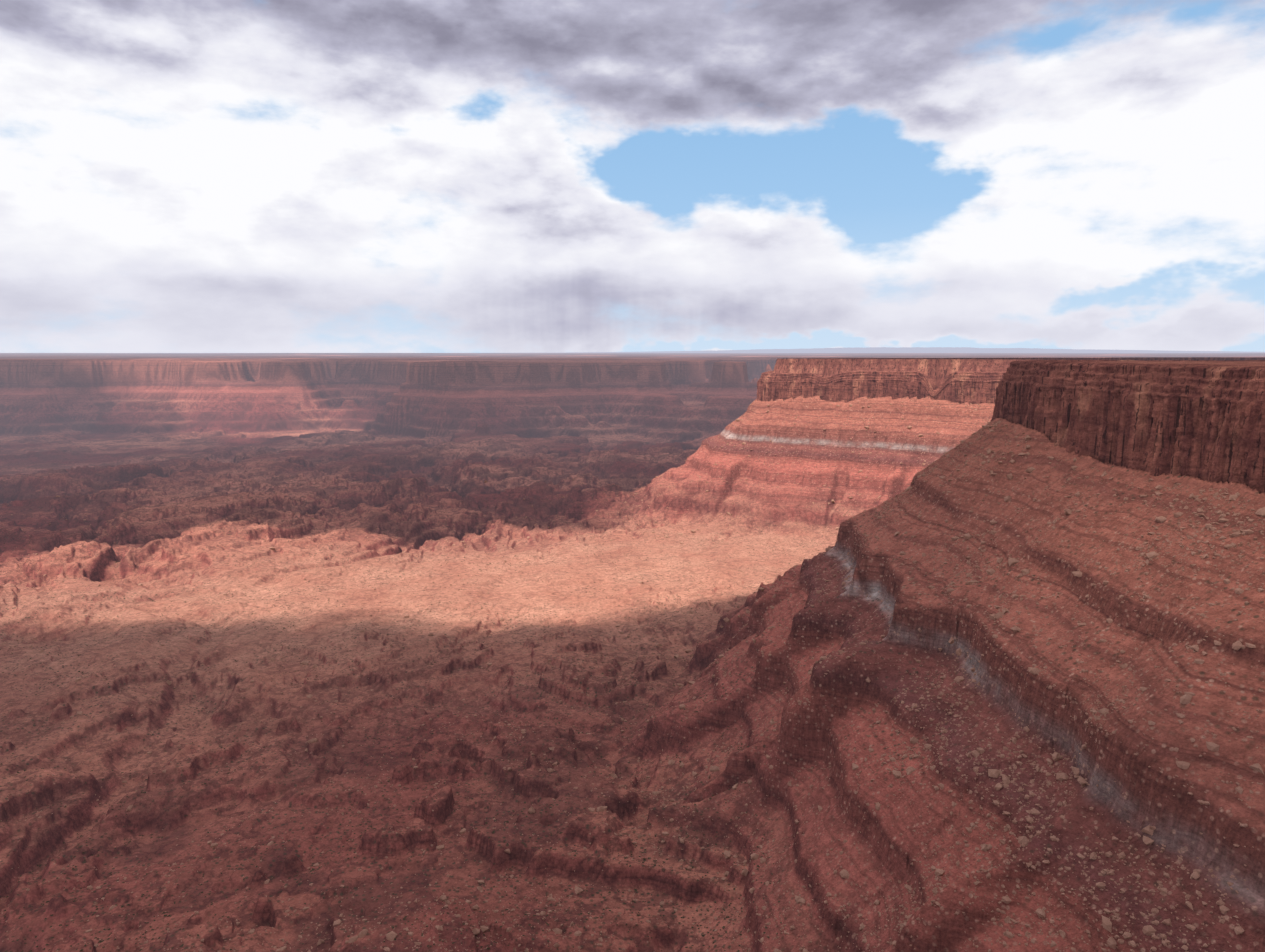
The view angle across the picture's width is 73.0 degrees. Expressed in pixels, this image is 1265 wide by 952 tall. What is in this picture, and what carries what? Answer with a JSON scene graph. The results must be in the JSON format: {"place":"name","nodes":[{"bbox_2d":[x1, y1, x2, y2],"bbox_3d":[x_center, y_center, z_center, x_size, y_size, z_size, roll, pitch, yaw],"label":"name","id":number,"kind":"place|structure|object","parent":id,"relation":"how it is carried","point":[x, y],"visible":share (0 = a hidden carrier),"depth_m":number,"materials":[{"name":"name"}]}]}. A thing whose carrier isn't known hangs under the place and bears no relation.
{"place":"outdoors","nodes":[
{"label":"outdoors","id":0,"kind":"place"},
{"bbox_2d":[0,347,1264,951],"bbox_3d":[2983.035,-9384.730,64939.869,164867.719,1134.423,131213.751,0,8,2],"label":"canyon terrain","id":1,"kind":"structure","parent":0,"point":[132,455],"depth_m":783.67,"materials":[{"name":"brown stone"}]},
{"bbox_2d":[0,478,840,951],"bbox_3d":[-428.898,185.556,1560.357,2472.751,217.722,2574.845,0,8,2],"label":"scrub bushes","id":2,"kind":"object","parent":1,"relation":"on","point":[390,778],"visible":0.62,"depth_m":695.85,"materials":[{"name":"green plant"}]},
{"bbox_2d":[0,398,1264,951],"bbox_3d":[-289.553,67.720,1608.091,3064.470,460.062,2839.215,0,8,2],"label":"talus boulders","id":3,"kind":"object","parent":1,"relation":"on","point":[1024,840],"visible":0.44,"depth_m":519.42,"materials":[{"name":"brown stone"}]},
{"bbox_2d":[756,357,1264,493],"bbox_3d":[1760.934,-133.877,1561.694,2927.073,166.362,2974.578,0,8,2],"label":"cliff","id":4,"kind":"structure","parent":1,"relation":"on","point":[1203,422],"depth_m":658.93,"materials":[{"name":"brown stone"}]},
{"bbox_2d":[0,0,1264,352],"label":"sky","id":5,"kind":"structure","parent":0,"point":[177,176],"materials":[{"name":"white"}]}
]}

